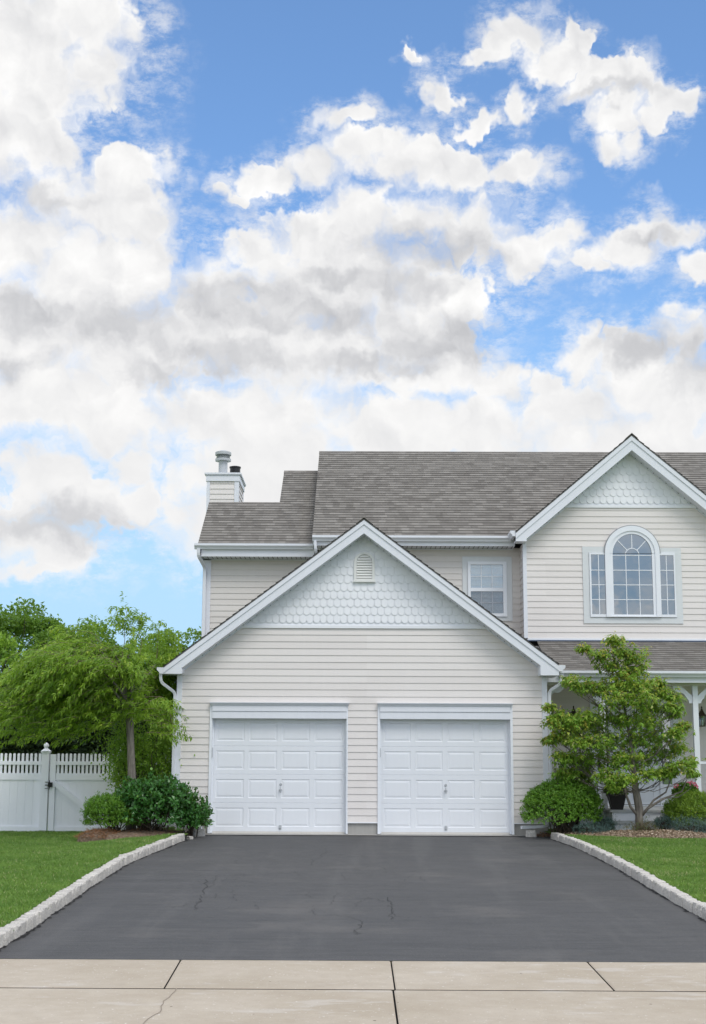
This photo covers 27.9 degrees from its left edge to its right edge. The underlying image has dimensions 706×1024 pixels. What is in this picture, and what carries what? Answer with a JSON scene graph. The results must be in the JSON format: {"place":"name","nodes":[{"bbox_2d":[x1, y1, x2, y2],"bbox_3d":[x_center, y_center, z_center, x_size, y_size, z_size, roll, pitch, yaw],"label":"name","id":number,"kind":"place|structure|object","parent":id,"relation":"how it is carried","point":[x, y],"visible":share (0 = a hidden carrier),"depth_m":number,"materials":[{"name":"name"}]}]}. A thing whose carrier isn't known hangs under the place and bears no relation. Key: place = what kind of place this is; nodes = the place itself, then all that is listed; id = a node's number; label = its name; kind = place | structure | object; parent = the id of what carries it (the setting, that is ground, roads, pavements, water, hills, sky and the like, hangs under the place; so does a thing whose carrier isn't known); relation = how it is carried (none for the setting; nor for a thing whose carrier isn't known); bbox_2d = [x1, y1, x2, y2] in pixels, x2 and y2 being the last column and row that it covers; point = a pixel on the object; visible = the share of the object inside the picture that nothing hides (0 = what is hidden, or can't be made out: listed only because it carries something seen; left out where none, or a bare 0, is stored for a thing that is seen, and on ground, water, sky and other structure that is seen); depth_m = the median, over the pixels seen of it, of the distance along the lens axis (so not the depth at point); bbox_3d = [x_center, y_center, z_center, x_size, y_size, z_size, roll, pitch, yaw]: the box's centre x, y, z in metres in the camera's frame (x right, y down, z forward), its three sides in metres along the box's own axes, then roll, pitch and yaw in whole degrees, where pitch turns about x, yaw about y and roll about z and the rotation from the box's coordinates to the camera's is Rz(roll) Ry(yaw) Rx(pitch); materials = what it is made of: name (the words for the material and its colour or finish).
{"place":"outdoors","nodes":[
{"label":"outdoors","id":0,"kind":"place"},
{"bbox_2d":[0,826,187,930],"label":"lawn","id":1,"kind":"structure","parent":0,"point":[173,828],"depth_m":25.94,"materials":[{"name":"plant"}]},
{"bbox_2d":[0,743,50,831],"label":"picket fence","id":2,"kind":"object","parent":1,"relation":"on","point":[24,799],"visible":0.95,"depth_m":27.69,"materials":[{"name":"plastic"}]},
{"bbox_2d":[45,753,114,831],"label":"garden gate","id":3,"kind":"structure","parent":2,"relation":"attached to","point":[70,791],"depth_m":27.70,"materials":[{"name":"plastic"}]},
{"bbox_2d":[0,833,184,947],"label":"stone kerb","id":4,"kind":"structure","parent":1,"relation":"on","point":[33,918],"depth_m":16.31,"materials":[{"name":"stone"}]},
{"bbox_2d":[0,591,191,829],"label":"weeping cherry tree","id":5,"kind":"object","parent":1,"relation":"on","point":[76,678],"visible":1,"depth_m":25.44,"materials":[{"name":"green plant"}]},
{"bbox_2d":[77,830,115,842],"bbox_3d":[-4.378,5.679,24.730,0.890,0.297,0.865,-4,-11,23],"label":"mulch bed","id":6,"kind":"object","parent":1,"relation":"on","point":[86,839],"visible":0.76,"depth_m":24.46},
{"bbox_2d":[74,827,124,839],"bbox_3d":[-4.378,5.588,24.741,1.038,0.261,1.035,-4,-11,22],"label":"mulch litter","id":7,"kind":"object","parent":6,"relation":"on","point":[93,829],"visible":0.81,"depth_m":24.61,"materials":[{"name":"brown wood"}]},
{"bbox_2d":[90,690,194,827],"bbox_3d":[-3.909,4.628,26.706,2.095,2.703,1.945,0,-10,0],"label":"lilac shrub","id":8,"kind":"object","parent":1,"relation":"on","point":[143,750],"visible":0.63,"depth_m":26.48,"materials":[{"name":"green plant"}]},
{"bbox_2d":[118,751,171,829],"bbox_3d":[-3.951,5.438,27.695,1.309,1.855,0.178,0,-10,0],"label":"picket fence","id":9,"kind":"object","parent":1,"relation":"on","point":[153,812],"visible":0.01,"depth_m":27.58,"materials":[{"name":"plastic"}]},
{"bbox_2d":[104,828,186,839],"bbox_3d":[-3.658,5.773,25.338,1.634,0.257,2.286,0,-10,0],"label":"mulch bed","id":10,"kind":"object","parent":1,"relation":"on","point":[126,833],"visible":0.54,"depth_m":24.60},
{"bbox_2d":[79,787,147,831],"bbox_3d":[-4.270,5.306,25.131,1.203,0.886,1.206,-5,-11,26],"label":"shrub","id":11,"kind":"object","parent":10,"relation":"on","point":[95,811],"visible":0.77,"depth_m":24.81,"materials":[{"name":"green plant"}]},
{"bbox_2d":[104,767,197,831],"bbox_3d":[-3.569,5.125,25.088,1.724,1.234,1.561,0,-10,0],"label":"broadleaf shrub","id":12,"kind":"object","parent":10,"relation":"on","point":[144,797],"visible":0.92,"depth_m":24.84,"materials":[{"name":"green plant"}]},
{"bbox_2d":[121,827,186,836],"bbox_3d":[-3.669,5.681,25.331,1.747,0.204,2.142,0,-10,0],"label":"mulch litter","id":13,"kind":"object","parent":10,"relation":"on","point":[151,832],"visible":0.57,"depth_m":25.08,"materials":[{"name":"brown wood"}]},
{"bbox_2d":[164,787,214,836],"bbox_3d":[-2.883,5.328,25.269,0.845,0.900,1.013,-5,-11,28],"label":"broadleaf shrub","id":14,"kind":"object","parent":10,"relation":"on","point":[202,812],"visible":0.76,"depth_m":25.13,"materials":[{"name":"green plant"}]},
{"bbox_2d":[0,829,705,964],"bbox_3d":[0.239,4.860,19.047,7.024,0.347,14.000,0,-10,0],"label":"driveway","id":15,"kind":"structure","parent":0,"point":[375,898],"depth_m":15.64,"materials":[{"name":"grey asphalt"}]},
{"bbox_2d":[193,829,204,836],"bbox_3d":[-2.781,5.779,25.446,0.247,0.209,0.163,7,-12,-34],"label":"splash stone","id":16,"kind":"object","parent":15,"relation":"on","point":[201,832],"visible":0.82,"depth_m":25.39,"materials":[{"name":"stone"}]},
{"bbox_2d":[526,830,536,836],"bbox_3d":[3.209,5.843,25.663,0.202,0.209,0.155,0,-10,0],"label":"splash stone","id":17,"kind":"object","parent":15,"relation":"on","point":[530,833],"visible":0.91,"depth_m":25.60,"materials":[{"name":"stone"}]},
{"bbox_2d":[0,959,705,1023],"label":"sidewalk","id":18,"kind":"structure","parent":0,"point":[62,991],"depth_m":10.58,"materials":[{"name":"concrete"}]},
{"bbox_2d":[0,0,705,732],"label":"sky","id":19,"kind":"structure","parent":0,"point":[273,235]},
{"bbox_2d":[545,823,692,904],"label":"lawn","id":20,"kind":"structure","parent":0,"point":[549,831],"depth_m":25.82,"materials":[{"name":"plant"}]},
{"bbox_2d":[536,833,550,836],"bbox_3d":[3.674,5.963,25.948,0.853,0.217,0.734,0,-10,0],"label":"mulch bed","id":21,"kind":"object","parent":20,"relation":"on","point":[549,834],"visible":0.13,"depth_m":25.72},
{"bbox_2d":[539,631,705,828],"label":"dogwood tree","id":22,"kind":"object","parent":20,"relation":"on","point":[582,723],"visible":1,"depth_m":25.44,"materials":[{"name":"green plant"}]},
{"bbox_2d":[551,832,705,919],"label":"stone kerb","id":23,"kind":"structure","parent":20,"relation":"on","point":[675,895],"depth_m":18.34,"materials":[{"name":"stone"}]},
{"bbox_2d":[593,831,705,838],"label":"mulch bed","id":24,"kind":"object","parent":20,"relation":"on","point":[661,835],"visible":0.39,"depth_m":24.43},
{"bbox_2d":[595,813,621,830],"bbox_3d":[4.522,5.593,25.464,0.592,0.451,0.662,0,-10,0],"label":"juniper","id":25,"kind":"object","parent":24,"relation":"on","point":[604,821],"visible":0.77,"depth_m":25.37,"materials":[{"name":"green plant"}]},
{"bbox_2d":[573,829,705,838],"bbox_3d":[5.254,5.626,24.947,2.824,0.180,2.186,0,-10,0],"label":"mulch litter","id":26,"kind":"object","parent":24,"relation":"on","point":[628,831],"visible":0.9,"depth_m":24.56,"materials":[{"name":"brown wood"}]},
{"bbox_2d":[622,815,663,831],"bbox_3d":[5.084,5.536,25.020,0.701,0.416,0.636,-9,-13,42],"label":"heather","id":27,"kind":"object","parent":24,"relation":"on","point":[640,828],"visible":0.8,"depth_m":24.97,"materials":[{"name":"green plant"}]},
{"bbox_2d":[652,813,673,829],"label":"juniper","id":28,"kind":"object","parent":24,"relation":"on","point":[662,822],"visible":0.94,"depth_m":25.38,"materials":[{"name":"green plant"}]},
{"bbox_2d":[669,815,705,832],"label":"juniper","id":29,"kind":"object","parent":24,"relation":"on","point":[695,825],"visible":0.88,"depth_m":25.02,"materials":[{"name":"green plant"}]},
{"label":"mulch bed","id":30,"kind":"structure","parent":20,"relation":"on","visible":0},
{"bbox_2d":[520,777,605,837],"bbox_3d":[3.776,5.304,25.614,1.606,1.106,1.486,0,-10,0],"label":"round shrub","id":31,"kind":"object","parent":30,"relation":"on","point":[572,795],"visible":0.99,"depth_m":25.30,"materials":[{"name":"green plant"}]},
{"bbox_2d":[554,760,597,830],"bbox_3d":[4.116,5.221,26.217,0.892,1.436,0.656,0,-10,0],"label":"climbing shrub","id":32,"kind":"object","parent":30,"relation":"on","point":[570,767],"visible":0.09,"depth_m":26.16,"materials":[{"name":"green plant"}]},
{"bbox_2d":[560,831,604,836],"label":"mulch litter","id":33,"kind":"object","parent":30,"relation":"on","point":[575,832],"visible":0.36,"depth_m":25.02,"materials":[{"name":"brown wood"}]},
{"bbox_2d":[572,821,612,833],"bbox_3d":[4.237,5.613,25.222,0.770,0.328,0.707,0,-10,0],"label":"juniper","id":34,"kind":"object","parent":30,"relation":"on","point":[592,826],"visible":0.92,"depth_m":25.11,"materials":[{"name":"green plant"}]},
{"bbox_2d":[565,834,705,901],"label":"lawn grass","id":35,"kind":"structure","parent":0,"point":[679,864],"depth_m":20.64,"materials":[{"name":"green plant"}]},
{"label":"yard","id":36,"kind":"structure","parent":0,"visible":0},
{"bbox_2d":[0,631,24,771],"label":"broadleaf tree","id":37,"kind":"object","parent":36,"relation":"on","point":[3,650],"visible":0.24,"depth_m":31.49,"materials":[{"name":"green plant"}]},
{"bbox_2d":[0,667,39,772],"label":"conifer","id":38,"kind":"object","parent":36,"relation":"on","point":[25,749],"visible":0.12,"depth_m":31.11,"materials":[{"name":"green plant"}]},
{"bbox_2d":[0,597,73,752],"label":"broadleaf tree","id":39,"kind":"object","parent":36,"relation":"on","point":[17,623],"visible":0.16,"depth_m":35.66,"materials":[{"name":"green plant"}]},
{"bbox_2d":[29,705,83,806],"bbox_3d":[-6.608,5.459,31.668,1.886,3.236,1.825,0,-10,0],"label":"conifer","id":40,"kind":"object","parent":36,"relation":"on","point":[65,748],"visible":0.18,"depth_m":31.32,"materials":[{"name":"green plant"}]},
{"bbox_2d":[21,614,124,749],"bbox_3d":[-7.340,5.309,36.652,3.474,5.248,3.464,8,-13,-38],"label":"broadleaf tree","id":41,"kind":"object","parent":36,"relation":"on","point":[97,629],"depth_m":36.30,"materials":[{"name":"green plant"}]},
{"bbox_2d":[72,698,118,772],"bbox_3d":[-5.742,5.326,32.085,1.918,3.649,1.902,0,-10,0],"label":"conifer","id":42,"kind":"object","parent":36,"relation":"on","point":[88,747],"visible":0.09,"depth_m":31.61,"materials":[{"name":"green plant"}]},
{"bbox_2d":[84,630,178,772],"bbox_3d":[-5.729,5.384,35.673,3.342,4.779,3.140,-9,-13,42],"label":"broadleaf tree","id":43,"kind":"object","parent":36,"relation":"on","point":[114,646],"visible":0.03,"depth_m":35.74,"materials":[{"name":"green plant"}]},
{"bbox_2d":[105,688,166,772],"bbox_3d":[-4.841,5.431,31.578,1.912,3.275,1.856,0,-10,0],"label":"conifer","id":44,"kind":"object","parent":36,"relation":"on","point":[141,723],"visible":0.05,"depth_m":31.39,"materials":[{"name":"green plant"}]},
{"bbox_2d":[126,625,200,752],"bbox_3d":[-4.317,5.194,34.814,3.111,4.870,2.618,0,-10,0],"label":"broadleaf tree","id":45,"kind":"object","parent":36,"relation":"on","point":[150,657],"visible":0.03,"depth_m":35.05,"materials":[{"name":"green plant"}]},
{"bbox_2d":[157,433,705,835],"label":"house","id":46,"kind":"structure","parent":36,"relation":"on","point":[387,642],"depth_m":26.71,"materials":[{"name":"beige"}]},
{"bbox_2d":[212,719,345,833],"bbox_3d":[-1.365,4.862,26.258,2.477,2.103,0.106,0,-10,0],"label":"garage door","id":47,"kind":"structure","parent":46,"relation":"in","point":[270,776],"depth_m":26.27,"materials":[{"name":"white metal"}]},
{"bbox_2d":[381,720,510,834],"bbox_3d":[1.699,4.873,26.242,2.399,2.103,0.106,0,-10,0],"label":"garage door","id":48,"kind":"structure","parent":46,"relation":"in","point":[438,776],"depth_m":26.25,"materials":[{"name":"white metal"}]},
{"bbox_2d":[462,556,512,620],"bbox_3d":[2.827,1.612,29.926,1.043,1.360,0.060,0,-10,0],"label":"window","id":49,"kind":"structure","parent":46,"relation":"in","point":[505,613],"depth_m":29.95,"materials":[{"name":"white plastic"}]},
{"bbox_2d":[602,784,628,809],"bbox_3d":[4.931,5.303,26.617,0.508,0.513,0.526,-4,-11,22],"label":"planter","id":50,"kind":"object","parent":46,"relation":"on","point":[616,802],"visible":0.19,"depth_m":26.47,"materials":[{"name":"black plastic"}]},
{"bbox_2d":[582,525,683,623],"bbox_3d":[5.767,1.279,29.354,2.040,2.045,0.075,0,-10,0],"label":"window","id":51,"kind":"structure","parent":46,"relation":"in","point":[631,575],"depth_m":29.33,"materials":[{"name":"white plastic"}]},
{"bbox_2d":[590,698,680,805],"bbox_3d":[5.704,4.855,28.774,1.785,2.140,0.090,0,-10,0],"label":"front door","id":52,"kind":"structure","parent":46,"relation":"in","point":[646,797],"depth_m":28.68,"materials":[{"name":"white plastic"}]},
{"bbox_2d":[671,781,698,804],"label":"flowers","id":53,"kind":"object","parent":46,"relation":"on","point":[693,787],"visible":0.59,"depth_m":26.56,"materials":[{"name":"green plant"}]},
{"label":"mulch bed","id":54,"kind":"structure","parent":0,"visible":0},
{"bbox_2d":[661,788,705,831],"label":"round shrub","id":55,"kind":"object","parent":54,"relation":"on","point":[673,807],"visible":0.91,"depth_m":25.43,"materials":[{"name":"green plant"}]}
]}

